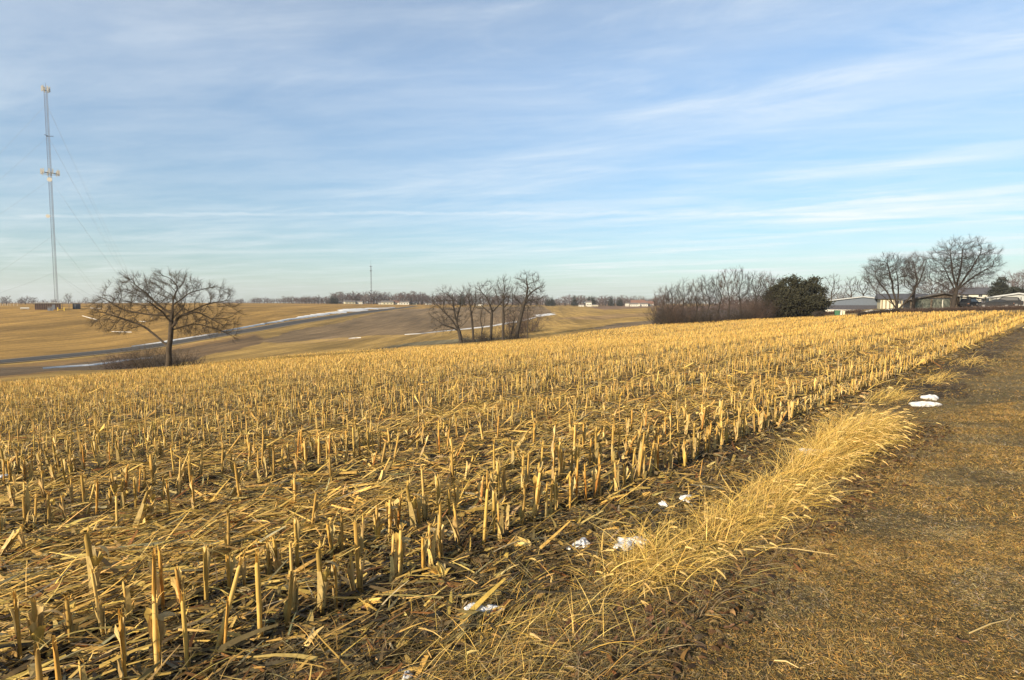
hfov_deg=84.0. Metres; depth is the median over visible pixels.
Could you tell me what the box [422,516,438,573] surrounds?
corn stalk
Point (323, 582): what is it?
corn stalk
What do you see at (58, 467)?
corn stalk
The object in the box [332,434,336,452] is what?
corn stalk
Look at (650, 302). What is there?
house
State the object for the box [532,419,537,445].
corn stalk
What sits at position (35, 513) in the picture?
corn stalk
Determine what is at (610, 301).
evergreen
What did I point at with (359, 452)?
corn stalk
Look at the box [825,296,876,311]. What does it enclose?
house
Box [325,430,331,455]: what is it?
corn stalk
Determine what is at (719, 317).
brush clump
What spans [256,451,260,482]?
corn stalk
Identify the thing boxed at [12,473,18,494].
corn stalk
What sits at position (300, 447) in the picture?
corn stalk
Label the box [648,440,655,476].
corn stalk
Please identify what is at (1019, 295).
house
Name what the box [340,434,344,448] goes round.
corn stalk
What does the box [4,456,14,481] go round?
corn stalk
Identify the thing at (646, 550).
foxtail clump
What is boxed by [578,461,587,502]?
corn stalk
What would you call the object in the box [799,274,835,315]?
evergreen tree
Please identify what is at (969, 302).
parked car
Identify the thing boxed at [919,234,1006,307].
bare tree
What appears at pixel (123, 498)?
corn stalk
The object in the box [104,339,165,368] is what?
bare shrub
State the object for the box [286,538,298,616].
corn stalk
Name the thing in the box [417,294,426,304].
tree
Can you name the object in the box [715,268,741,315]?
bare tree
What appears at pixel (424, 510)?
corn stalk
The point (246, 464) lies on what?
corn stalk
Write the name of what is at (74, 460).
corn stalk
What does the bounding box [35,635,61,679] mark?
corn stalk
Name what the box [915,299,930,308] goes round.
garage door
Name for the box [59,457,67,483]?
corn stalk
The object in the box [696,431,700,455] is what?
corn stalk
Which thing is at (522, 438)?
corn stalk
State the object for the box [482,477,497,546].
corn stalk
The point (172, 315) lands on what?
oak tree
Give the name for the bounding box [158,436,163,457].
corn stalk
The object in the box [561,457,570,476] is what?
corn stalk
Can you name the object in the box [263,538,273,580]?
corn stalk
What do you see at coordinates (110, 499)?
corn stalk
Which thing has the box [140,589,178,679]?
corn stalk
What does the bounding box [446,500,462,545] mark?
corn stalk
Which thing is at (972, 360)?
foxtail clump
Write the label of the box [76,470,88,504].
corn stalk
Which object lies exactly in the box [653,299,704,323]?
brush clump
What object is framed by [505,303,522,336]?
bare tree
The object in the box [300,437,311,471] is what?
corn stalk
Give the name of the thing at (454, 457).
corn stalk
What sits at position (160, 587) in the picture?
corn stalk
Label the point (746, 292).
bare tree
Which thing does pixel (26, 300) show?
tree
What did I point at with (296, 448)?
corn stalk
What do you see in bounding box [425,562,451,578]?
corn husk
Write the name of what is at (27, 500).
corn stalk
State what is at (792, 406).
corn stalk
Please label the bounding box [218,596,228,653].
corn stalk
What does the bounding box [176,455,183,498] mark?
corn stalk
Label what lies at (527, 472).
corn stalk
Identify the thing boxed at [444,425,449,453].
corn stalk
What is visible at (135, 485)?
corn stalk
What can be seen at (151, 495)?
corn stalk
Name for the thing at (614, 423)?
corn stalk
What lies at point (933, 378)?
foxtail clump
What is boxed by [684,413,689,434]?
corn stalk
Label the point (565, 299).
tree
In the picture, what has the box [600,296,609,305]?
tree
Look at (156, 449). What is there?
corn stalk
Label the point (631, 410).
corn stalk
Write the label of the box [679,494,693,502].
snow lump
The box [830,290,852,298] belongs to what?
bare tree
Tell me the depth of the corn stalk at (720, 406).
8.64 m
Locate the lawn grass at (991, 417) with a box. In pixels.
[513,339,1023,679]
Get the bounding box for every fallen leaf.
[564,619,572,628]
[617,603,622,614]
[659,626,668,638]
[681,620,692,628]
[955,637,969,642]
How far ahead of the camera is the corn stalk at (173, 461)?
7.53 m
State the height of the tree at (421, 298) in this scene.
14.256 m
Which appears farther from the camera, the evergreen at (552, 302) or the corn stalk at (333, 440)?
the evergreen at (552, 302)
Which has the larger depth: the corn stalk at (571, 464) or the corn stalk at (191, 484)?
the corn stalk at (571, 464)
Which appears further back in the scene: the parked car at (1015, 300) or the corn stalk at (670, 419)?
the parked car at (1015, 300)
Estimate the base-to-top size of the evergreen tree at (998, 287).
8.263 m
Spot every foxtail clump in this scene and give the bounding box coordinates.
[365,541,685,679]
[530,494,771,626]
[644,477,828,565]
[684,453,873,524]
[758,425,888,488]
[769,397,920,463]
[813,402,941,441]
[855,382,922,405]
[908,365,970,384]
[942,353,999,370]
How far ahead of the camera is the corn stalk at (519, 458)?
6.79 m
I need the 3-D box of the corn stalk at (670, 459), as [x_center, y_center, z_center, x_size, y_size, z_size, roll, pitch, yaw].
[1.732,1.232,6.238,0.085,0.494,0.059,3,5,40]
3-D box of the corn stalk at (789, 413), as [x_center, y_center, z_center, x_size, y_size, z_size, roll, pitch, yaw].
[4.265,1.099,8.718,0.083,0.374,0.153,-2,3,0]
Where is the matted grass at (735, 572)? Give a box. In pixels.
[191,328,1023,679]
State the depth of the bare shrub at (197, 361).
80.24 m
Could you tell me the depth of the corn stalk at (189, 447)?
6.96 m
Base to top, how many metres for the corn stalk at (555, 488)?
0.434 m
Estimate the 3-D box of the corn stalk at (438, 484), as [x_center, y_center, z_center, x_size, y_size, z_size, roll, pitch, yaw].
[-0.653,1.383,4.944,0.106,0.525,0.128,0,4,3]
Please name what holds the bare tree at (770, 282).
on the ground at (30, 331)
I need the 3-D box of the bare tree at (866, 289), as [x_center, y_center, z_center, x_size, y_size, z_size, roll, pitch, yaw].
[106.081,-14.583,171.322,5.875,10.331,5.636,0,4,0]
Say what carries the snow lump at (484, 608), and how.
on the matted grass at (735, 572)
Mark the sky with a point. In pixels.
(274, 149)
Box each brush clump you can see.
[635,302,680,323]
[645,304,690,323]
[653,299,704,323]
[670,312,705,323]
[685,307,727,322]
[707,313,735,321]
[710,305,752,320]
[728,307,755,319]
[732,297,779,318]
[738,285,805,317]
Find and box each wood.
[0,299,117,303]
[213,298,292,302]
[291,294,667,304]
[651,295,873,310]
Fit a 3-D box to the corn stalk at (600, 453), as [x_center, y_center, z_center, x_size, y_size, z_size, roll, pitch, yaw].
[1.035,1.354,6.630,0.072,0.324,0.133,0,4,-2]
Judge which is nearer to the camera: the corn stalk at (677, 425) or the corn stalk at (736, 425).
the corn stalk at (736, 425)
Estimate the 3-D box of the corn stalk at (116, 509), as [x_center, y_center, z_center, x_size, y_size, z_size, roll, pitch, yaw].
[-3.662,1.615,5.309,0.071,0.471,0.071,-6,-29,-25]
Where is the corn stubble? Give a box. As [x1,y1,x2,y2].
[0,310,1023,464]
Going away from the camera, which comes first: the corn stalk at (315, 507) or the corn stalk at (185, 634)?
the corn stalk at (185, 634)
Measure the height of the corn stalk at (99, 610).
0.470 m
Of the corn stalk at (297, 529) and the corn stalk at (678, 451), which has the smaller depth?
the corn stalk at (297, 529)
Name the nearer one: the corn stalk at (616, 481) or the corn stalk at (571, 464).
the corn stalk at (616, 481)
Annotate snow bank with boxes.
[131,333,216,346]
[223,307,394,331]
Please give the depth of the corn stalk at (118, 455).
8.34 m
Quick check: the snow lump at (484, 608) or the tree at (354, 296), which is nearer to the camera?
the snow lump at (484, 608)
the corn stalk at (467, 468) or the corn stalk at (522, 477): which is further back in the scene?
the corn stalk at (467, 468)
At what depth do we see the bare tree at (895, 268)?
94.12 m
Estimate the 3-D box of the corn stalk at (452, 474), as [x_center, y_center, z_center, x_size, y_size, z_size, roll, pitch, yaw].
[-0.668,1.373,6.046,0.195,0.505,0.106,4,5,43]
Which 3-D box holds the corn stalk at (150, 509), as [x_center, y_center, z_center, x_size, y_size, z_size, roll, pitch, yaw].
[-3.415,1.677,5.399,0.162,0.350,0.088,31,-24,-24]
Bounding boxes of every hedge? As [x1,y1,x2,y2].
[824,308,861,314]
[855,307,905,315]
[900,303,1023,312]
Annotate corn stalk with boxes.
[0,446,11,473]
[0,458,5,483]
[0,509,6,535]
[0,529,21,558]
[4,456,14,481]
[7,484,14,507]
[8,590,22,663]
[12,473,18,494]
[15,450,22,473]
[15,523,25,551]
[18,490,31,530]
[20,457,27,482]
[21,480,33,508]
[23,592,65,652]
[28,447,33,472]
[28,458,33,480]
[28,636,50,679]
[32,494,38,531]
[35,467,44,497]
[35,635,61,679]
[36,452,42,469]
[38,459,45,477]
[43,448,52,468]
[43,491,54,525]
[48,463,56,484]
[52,441,60,467]
[53,454,60,473]
[55,493,66,520]
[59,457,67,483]
[61,594,78,649]
[65,476,74,502]
[67,453,81,475]
[68,445,78,473]
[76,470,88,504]
[77,444,85,471]
[78,653,92,679]
[79,446,86,463]
[79,520,108,591]
[86,478,101,513]
[88,564,105,637]
[90,438,95,460]
[91,478,100,518]
[97,451,100,467]
[97,456,113,477]
[103,441,110,467]
[105,488,113,513]
[109,470,127,496]
[113,436,125,466]
[114,607,132,679]
[115,491,123,525]
[117,461,129,495]
[120,477,132,509]
[122,574,134,624]
[128,474,138,507]
[132,443,136,460]
[133,484,155,524]
[134,466,143,491]
[138,467,146,492]
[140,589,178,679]
[142,499,163,522]
[142,546,161,613]
[146,444,150,460]
[146,481,158,505]
[147,543,166,611]
[148,451,155,478]
[148,453,158,490]
[154,437,159,457]
[157,473,165,500]
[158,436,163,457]
[164,480,170,516]
[167,558,186,610]
[170,442,176,473]
[174,448,193,487]
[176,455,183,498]
[180,588,197,670]
[182,463,187,483]
[187,457,195,495]
[188,444,193,469]
[189,475,194,511]
[194,542,213,602]
[198,443,204,481]
[213,547,253,661]
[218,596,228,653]
[219,509,231,547]
[220,441,226,476]
[221,546,236,594]
[226,430,241,453]
[227,472,245,501]
[229,452,240,472]
[230,460,242,499]
[237,544,251,588]
[241,448,256,472]
[244,434,252,461]
[245,442,250,468]
[254,548,273,645]
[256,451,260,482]
[259,430,267,466]
[262,456,268,481]
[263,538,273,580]
[265,446,277,477]
[268,445,271,466]
[268,534,281,577]
[277,569,297,629]
[281,444,285,476]
[286,443,290,460]
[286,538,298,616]
[287,515,301,567]
[291,474,302,501]
[292,453,297,473]
[293,429,302,459]
[294,428,302,457]
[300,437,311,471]
[307,431,313,457]
[311,488,319,523]
[312,429,320,455]
[312,432,324,467]
[313,534,338,614]
[324,453,333,480]
[324,518,334,557]
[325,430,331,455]
[326,440,329,463]
[330,510,345,551]
[331,555,340,611]
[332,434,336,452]
[335,444,338,464]
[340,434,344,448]
[340,547,358,599]
[343,427,349,447]
[344,435,348,461]
[345,508,366,592]
[352,422,356,460]
[354,416,364,446]
[354,432,361,457]
[356,512,369,551]
[363,430,370,455]
[371,450,376,465]
[372,430,374,453]
[372,503,394,538]
[375,429,382,452]
[376,455,394,484]
[380,439,387,465]
[381,496,399,539]
[385,427,393,449]
[389,490,402,530]
[389,530,397,584]
[392,433,399,465]
[392,522,413,582]
[404,433,421,449]
[404,475,424,530]
[406,427,408,444]
[411,490,422,523]
[416,431,422,447]
[418,433,431,459]
[418,464,427,520]
[418,532,429,572]
[419,423,425,445]
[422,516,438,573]
[429,492,444,559]
[430,473,441,513]
[432,422,440,455]
[443,485,451,517]
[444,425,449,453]
[445,449,456,483]
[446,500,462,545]
[449,437,455,466]
[450,448,461,465]
[453,478,461,513]
[461,429,468,445]
[464,456,475,480]
[476,472,484,504]
[477,419,485,443]
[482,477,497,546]
[483,467,489,497]
[489,472,495,499]
[489,486,498,538]
[492,439,498,473]
[493,457,501,499]
[495,413,499,437]
[495,497,506,542]
[500,463,509,493]
[504,504,510,533]
[509,440,521,469]
[511,481,528,527]
[514,428,530,447]
[515,447,521,466]
[521,450,530,491]
[521,454,524,491]
[525,467,545,524]
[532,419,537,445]
[536,461,542,479]
[540,438,547,480]
[544,481,548,519]
[546,480,552,516]
[550,420,558,458]
[551,444,558,479]
[551,472,561,513]
[556,435,568,481]
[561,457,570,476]
[564,449,572,476]
[566,471,575,509]
[568,410,572,435]
[568,457,580,505]
[569,422,580,450]
[572,443,577,467]
[577,438,582,468]
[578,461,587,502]
[581,419,587,448]
[587,436,592,468]
[589,426,606,465]
[591,460,603,498]
[592,428,603,444]
[594,452,603,498]
[599,444,602,464]
[607,415,615,436]
[608,424,614,462]
[612,458,619,490]
[612,469,614,488]
[615,426,620,461]
[621,460,628,489]
[622,433,636,459]
[622,434,628,455]
[624,417,629,435]
[628,436,633,456]
[629,407,632,433]
[630,449,636,481]
[634,428,644,478]
[636,419,642,453]
[639,444,646,478]
[642,410,646,429]
[644,422,649,446]
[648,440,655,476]
[652,427,656,441]
[653,445,666,468]
[654,434,660,470]
[661,447,668,470]
[662,423,665,442]
[666,431,673,468]
[669,410,673,439]
[672,438,681,463]
[673,414,681,436]
[681,438,695,465]
[682,407,687,420]
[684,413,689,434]
[684,420,688,435]
[688,422,704,460]
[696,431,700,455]
[698,402,703,428]
[699,407,704,429]
[703,404,706,426]
[703,431,708,454]
[706,420,712,452]
[712,427,719,450]
[716,398,722,421]
[717,410,724,447]
[717,417,725,448]
[723,420,735,443]
[733,420,738,441]
[735,409,747,436]
[738,409,740,440]
[745,416,749,433]
[750,412,756,432]
[753,404,763,421]
[757,411,763,432]
[762,400,776,429]
[762,414,767,429]
[770,399,781,424]
[774,407,783,425]
[777,408,786,425]
[778,398,784,420]
[788,400,791,419]
[788,400,794,420]
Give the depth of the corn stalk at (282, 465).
7.01 m
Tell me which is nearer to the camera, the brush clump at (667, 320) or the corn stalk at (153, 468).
the corn stalk at (153, 468)
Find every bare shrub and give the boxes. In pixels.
[88,357,128,369]
[91,349,156,367]
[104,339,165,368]
[140,353,179,367]
[157,346,201,366]
[184,355,210,364]
[460,334,478,341]
[473,330,496,341]
[482,330,504,340]
[487,304,549,334]
[500,328,521,338]
[505,304,552,331]
[812,310,823,316]
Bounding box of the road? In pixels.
[0,306,415,362]
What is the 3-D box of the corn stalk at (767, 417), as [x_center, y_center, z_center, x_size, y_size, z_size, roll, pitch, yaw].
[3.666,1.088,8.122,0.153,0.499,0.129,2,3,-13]
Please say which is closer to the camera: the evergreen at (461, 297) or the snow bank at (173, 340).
the snow bank at (173, 340)
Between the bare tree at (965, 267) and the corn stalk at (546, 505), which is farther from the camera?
the bare tree at (965, 267)
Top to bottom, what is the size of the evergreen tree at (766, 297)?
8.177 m
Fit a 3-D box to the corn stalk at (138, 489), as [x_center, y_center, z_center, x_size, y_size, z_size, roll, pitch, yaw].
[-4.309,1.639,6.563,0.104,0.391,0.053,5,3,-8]
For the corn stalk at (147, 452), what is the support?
on the ground at (30, 331)
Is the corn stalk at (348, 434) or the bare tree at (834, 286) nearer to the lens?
the corn stalk at (348, 434)
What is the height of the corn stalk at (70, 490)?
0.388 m
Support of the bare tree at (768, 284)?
on the ground at (30, 331)
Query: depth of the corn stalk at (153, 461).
7.33 m
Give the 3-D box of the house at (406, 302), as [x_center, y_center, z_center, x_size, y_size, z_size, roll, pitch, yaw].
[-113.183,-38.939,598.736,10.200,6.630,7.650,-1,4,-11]
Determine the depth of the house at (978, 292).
180.42 m
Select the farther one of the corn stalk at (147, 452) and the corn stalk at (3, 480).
the corn stalk at (147, 452)
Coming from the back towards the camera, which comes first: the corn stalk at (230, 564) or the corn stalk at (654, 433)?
the corn stalk at (654, 433)
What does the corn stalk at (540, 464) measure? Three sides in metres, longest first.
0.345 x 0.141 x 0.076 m
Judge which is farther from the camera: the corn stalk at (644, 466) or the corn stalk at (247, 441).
the corn stalk at (247, 441)
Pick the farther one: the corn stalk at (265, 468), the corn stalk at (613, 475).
the corn stalk at (265, 468)
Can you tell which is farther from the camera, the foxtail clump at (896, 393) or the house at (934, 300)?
the house at (934, 300)
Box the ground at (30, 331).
[0,303,1023,679]
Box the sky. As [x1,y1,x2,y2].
[0,0,1023,302]
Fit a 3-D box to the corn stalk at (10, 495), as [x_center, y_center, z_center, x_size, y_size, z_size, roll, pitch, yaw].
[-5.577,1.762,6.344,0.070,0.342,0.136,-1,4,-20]
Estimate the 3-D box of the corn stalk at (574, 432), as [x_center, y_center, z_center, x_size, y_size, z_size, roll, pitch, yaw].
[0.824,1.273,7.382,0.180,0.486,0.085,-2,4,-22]
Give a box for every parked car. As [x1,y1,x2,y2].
[958,298,981,306]
[977,299,1013,306]
[1000,297,1023,305]
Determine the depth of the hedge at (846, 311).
115.06 m
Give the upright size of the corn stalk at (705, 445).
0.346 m
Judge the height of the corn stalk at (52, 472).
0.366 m
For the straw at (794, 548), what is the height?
0.021 m
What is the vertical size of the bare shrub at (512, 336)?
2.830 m
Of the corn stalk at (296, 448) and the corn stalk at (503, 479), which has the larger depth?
the corn stalk at (296, 448)
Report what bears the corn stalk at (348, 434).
on the ground at (30, 331)
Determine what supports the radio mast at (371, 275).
on the ground at (30, 331)
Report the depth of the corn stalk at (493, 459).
6.40 m
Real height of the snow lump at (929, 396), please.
0.091 m
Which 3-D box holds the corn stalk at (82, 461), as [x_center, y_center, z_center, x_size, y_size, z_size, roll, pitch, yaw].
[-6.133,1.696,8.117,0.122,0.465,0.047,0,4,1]
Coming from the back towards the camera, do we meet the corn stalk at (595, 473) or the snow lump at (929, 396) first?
the snow lump at (929, 396)
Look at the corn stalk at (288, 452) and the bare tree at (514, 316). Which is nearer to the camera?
the corn stalk at (288, 452)
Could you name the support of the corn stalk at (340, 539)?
on the ground at (30, 331)
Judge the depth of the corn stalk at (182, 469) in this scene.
6.85 m
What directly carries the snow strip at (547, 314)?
on the ground at (30, 331)
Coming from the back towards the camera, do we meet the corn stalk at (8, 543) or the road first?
the road
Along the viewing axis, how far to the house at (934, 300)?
105.57 m
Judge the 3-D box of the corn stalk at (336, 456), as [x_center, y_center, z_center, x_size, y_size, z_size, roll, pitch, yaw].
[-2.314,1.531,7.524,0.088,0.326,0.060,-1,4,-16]
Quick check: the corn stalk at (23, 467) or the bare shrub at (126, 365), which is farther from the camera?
the bare shrub at (126, 365)
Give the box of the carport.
[957,295,982,307]
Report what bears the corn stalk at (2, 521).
on the ground at (30, 331)
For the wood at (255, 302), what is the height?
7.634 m
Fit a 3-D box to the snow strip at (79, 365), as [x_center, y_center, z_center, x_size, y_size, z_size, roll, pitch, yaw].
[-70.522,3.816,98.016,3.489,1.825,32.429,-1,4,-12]
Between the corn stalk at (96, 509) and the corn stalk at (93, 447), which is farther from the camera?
the corn stalk at (93, 447)
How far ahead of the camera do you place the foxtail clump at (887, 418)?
7.38 m
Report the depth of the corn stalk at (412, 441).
8.33 m
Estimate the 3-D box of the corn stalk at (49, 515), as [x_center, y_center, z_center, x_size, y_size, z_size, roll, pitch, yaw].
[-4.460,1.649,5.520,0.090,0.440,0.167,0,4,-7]
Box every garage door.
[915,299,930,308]
[932,299,949,307]
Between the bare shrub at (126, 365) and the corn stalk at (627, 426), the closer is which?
the corn stalk at (627, 426)
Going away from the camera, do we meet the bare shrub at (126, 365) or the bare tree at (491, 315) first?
the bare shrub at (126, 365)
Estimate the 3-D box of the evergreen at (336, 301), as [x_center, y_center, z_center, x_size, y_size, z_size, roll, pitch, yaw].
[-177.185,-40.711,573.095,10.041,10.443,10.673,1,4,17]
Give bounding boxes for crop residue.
[0,310,1023,679]
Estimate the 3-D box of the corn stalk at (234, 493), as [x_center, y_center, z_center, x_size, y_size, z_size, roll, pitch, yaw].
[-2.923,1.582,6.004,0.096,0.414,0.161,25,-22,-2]
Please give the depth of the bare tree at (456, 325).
116.78 m
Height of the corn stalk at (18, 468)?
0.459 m
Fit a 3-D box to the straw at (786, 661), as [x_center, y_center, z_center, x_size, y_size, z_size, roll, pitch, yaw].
[1.242,1.462,2.575,0.102,0.021,0.008,3,5,36]
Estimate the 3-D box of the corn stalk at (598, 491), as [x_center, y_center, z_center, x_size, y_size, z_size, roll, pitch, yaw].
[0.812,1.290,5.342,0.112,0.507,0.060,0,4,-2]
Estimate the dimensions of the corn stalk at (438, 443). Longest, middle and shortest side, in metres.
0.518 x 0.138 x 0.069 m
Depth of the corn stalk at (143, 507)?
5.34 m
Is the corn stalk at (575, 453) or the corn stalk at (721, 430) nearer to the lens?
the corn stalk at (575, 453)
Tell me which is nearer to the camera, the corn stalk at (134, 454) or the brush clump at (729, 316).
the corn stalk at (134, 454)
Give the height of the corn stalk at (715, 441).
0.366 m
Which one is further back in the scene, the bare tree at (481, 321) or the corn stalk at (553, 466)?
the bare tree at (481, 321)
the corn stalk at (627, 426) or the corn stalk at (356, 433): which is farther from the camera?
the corn stalk at (356, 433)
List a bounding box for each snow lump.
[398,669,413,679]
[464,603,504,615]
[572,537,589,547]
[613,536,648,551]
[658,501,667,506]
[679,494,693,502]
[909,401,942,406]
[920,394,938,400]
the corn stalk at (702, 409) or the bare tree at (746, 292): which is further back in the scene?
the bare tree at (746, 292)
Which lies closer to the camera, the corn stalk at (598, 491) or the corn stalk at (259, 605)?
the corn stalk at (259, 605)
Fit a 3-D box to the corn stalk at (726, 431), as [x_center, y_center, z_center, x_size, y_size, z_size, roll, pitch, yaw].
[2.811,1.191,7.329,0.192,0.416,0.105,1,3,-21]
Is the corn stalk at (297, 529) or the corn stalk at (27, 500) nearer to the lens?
the corn stalk at (297, 529)
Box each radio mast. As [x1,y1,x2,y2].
[1,83,152,318]
[369,266,371,292]
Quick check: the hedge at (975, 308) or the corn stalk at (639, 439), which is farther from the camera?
the hedge at (975, 308)
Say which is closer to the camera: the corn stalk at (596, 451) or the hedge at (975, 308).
the corn stalk at (596, 451)
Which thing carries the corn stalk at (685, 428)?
on the ground at (30, 331)
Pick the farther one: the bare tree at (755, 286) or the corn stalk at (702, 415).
the bare tree at (755, 286)
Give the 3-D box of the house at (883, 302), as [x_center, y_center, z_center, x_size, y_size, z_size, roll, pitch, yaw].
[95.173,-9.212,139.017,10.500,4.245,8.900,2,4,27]
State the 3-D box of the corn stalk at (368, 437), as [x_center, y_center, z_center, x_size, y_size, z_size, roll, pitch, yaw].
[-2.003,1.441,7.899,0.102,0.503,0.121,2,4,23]
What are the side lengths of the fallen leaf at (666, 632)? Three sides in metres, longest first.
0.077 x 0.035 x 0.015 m
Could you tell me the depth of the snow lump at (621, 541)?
4.03 m
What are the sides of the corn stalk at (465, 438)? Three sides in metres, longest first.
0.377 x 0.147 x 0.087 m
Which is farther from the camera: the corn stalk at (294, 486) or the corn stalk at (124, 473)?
the corn stalk at (124, 473)
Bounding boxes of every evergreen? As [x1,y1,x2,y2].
[328,294,334,303]
[333,296,341,303]
[458,292,466,305]
[549,298,556,305]
[570,296,577,305]
[590,296,599,304]
[607,296,614,305]
[616,298,623,305]
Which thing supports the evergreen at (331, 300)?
on the ground at (30, 331)
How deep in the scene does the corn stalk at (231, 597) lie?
3.09 m
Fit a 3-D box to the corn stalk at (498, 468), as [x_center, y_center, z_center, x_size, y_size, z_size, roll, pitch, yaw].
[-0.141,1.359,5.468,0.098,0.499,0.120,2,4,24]
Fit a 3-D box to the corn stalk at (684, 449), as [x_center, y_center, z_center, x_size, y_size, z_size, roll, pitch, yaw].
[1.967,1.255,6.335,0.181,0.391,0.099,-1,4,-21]
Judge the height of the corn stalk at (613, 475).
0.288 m
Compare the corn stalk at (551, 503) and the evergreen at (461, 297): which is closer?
the corn stalk at (551, 503)
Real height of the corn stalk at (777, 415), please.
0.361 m
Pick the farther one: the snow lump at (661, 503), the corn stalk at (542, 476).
the corn stalk at (542, 476)
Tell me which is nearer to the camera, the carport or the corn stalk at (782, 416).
the corn stalk at (782, 416)
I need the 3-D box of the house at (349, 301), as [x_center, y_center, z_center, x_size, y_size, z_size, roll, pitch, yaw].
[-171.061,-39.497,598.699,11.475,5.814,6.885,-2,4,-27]
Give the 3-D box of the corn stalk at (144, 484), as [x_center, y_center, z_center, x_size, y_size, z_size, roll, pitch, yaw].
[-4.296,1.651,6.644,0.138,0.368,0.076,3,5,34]
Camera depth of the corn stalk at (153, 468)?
6.72 m
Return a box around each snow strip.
[42,357,151,368]
[405,317,535,334]
[536,313,555,315]
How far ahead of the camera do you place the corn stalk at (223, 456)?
7.24 m
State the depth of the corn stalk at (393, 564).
3.79 m
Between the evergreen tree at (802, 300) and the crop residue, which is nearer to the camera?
the crop residue
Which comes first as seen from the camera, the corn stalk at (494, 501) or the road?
the corn stalk at (494, 501)
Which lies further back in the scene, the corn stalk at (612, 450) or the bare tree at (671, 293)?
the bare tree at (671, 293)
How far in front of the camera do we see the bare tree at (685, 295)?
119.60 m
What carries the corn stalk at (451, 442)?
on the ground at (30, 331)
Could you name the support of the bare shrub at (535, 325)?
on the ground at (30, 331)
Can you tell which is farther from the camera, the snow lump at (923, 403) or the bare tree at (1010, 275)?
the bare tree at (1010, 275)
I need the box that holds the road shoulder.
[0,306,417,362]
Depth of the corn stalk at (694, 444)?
6.59 m
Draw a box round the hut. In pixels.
[34,303,60,309]
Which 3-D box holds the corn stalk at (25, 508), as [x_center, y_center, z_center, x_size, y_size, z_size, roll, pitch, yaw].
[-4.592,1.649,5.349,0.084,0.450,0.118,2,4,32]
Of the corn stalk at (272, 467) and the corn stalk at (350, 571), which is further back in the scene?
the corn stalk at (272, 467)
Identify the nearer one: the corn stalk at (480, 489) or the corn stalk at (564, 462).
the corn stalk at (480, 489)
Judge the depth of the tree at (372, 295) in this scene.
608.21 m
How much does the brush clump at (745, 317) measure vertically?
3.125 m
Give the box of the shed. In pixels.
[72,303,80,308]
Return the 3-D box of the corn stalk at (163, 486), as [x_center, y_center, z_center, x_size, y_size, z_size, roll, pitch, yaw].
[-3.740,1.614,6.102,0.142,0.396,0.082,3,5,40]
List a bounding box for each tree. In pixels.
[19,296,30,303]
[81,268,248,366]
[346,291,359,300]
[364,291,381,303]
[394,291,409,300]
[405,290,417,304]
[416,293,429,304]
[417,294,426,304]
[425,283,472,342]
[461,283,481,341]
[473,280,508,340]
[473,307,488,341]
[494,273,514,339]
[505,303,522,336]
[510,270,547,338]
[523,304,532,337]
[559,295,570,305]
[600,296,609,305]
[651,285,670,320]
[660,283,684,311]
[674,277,696,322]
[685,278,706,315]
[694,273,719,314]
[706,272,728,320]
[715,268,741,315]
[730,265,754,310]
[743,270,767,310]
[751,271,775,314]
[759,275,783,314]
[761,283,795,317]
[771,273,812,316]
[789,279,823,315]
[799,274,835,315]
[825,274,842,299]
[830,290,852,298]
[841,276,858,296]
[853,275,872,295]
[857,250,932,308]
[868,281,887,296]
[898,252,930,308]
[917,277,950,293]
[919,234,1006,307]
[934,280,968,295]
[982,276,1010,301]
[996,272,1023,291]
[1000,286,1023,294]
[1008,272,1023,287]
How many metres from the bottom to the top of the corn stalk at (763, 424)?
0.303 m
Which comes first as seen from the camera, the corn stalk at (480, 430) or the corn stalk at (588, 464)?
the corn stalk at (588, 464)
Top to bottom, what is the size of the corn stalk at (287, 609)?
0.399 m
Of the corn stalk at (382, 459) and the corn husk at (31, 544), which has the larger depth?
the corn stalk at (382, 459)
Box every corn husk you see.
[18,543,42,551]
[362,597,381,609]
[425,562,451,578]
[515,536,533,548]
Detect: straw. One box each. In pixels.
[756,546,835,554]
[774,659,798,667]
[969,619,1007,633]
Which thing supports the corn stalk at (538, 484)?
on the ground at (30, 331)
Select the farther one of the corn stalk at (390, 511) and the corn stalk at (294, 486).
the corn stalk at (294, 486)
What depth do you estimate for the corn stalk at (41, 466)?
7.70 m
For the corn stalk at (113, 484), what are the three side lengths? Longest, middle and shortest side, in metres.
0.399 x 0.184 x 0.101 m
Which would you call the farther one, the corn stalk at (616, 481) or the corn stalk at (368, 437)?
the corn stalk at (368, 437)
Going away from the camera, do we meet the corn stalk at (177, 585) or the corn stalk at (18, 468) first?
the corn stalk at (177, 585)
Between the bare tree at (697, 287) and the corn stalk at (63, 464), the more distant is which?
the bare tree at (697, 287)
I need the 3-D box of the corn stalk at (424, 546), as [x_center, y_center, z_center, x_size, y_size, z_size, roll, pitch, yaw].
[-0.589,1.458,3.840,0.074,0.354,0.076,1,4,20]
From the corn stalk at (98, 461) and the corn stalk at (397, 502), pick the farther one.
the corn stalk at (98, 461)
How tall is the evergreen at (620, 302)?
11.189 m
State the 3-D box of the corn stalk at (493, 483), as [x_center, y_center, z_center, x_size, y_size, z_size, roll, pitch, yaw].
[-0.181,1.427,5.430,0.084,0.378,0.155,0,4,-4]
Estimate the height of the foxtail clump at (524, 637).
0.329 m
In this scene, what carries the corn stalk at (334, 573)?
on the ground at (30, 331)
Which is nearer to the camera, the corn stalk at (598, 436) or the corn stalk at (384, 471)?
the corn stalk at (384, 471)
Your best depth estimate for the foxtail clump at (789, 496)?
4.95 m
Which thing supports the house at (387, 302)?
on the ground at (30, 331)
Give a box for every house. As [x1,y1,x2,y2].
[343,300,355,303]
[381,301,393,304]
[400,300,408,304]
[585,301,591,306]
[630,299,644,305]
[645,300,653,305]
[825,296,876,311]
[874,293,926,308]
[899,292,984,308]
[951,287,990,302]
[984,293,1023,306]

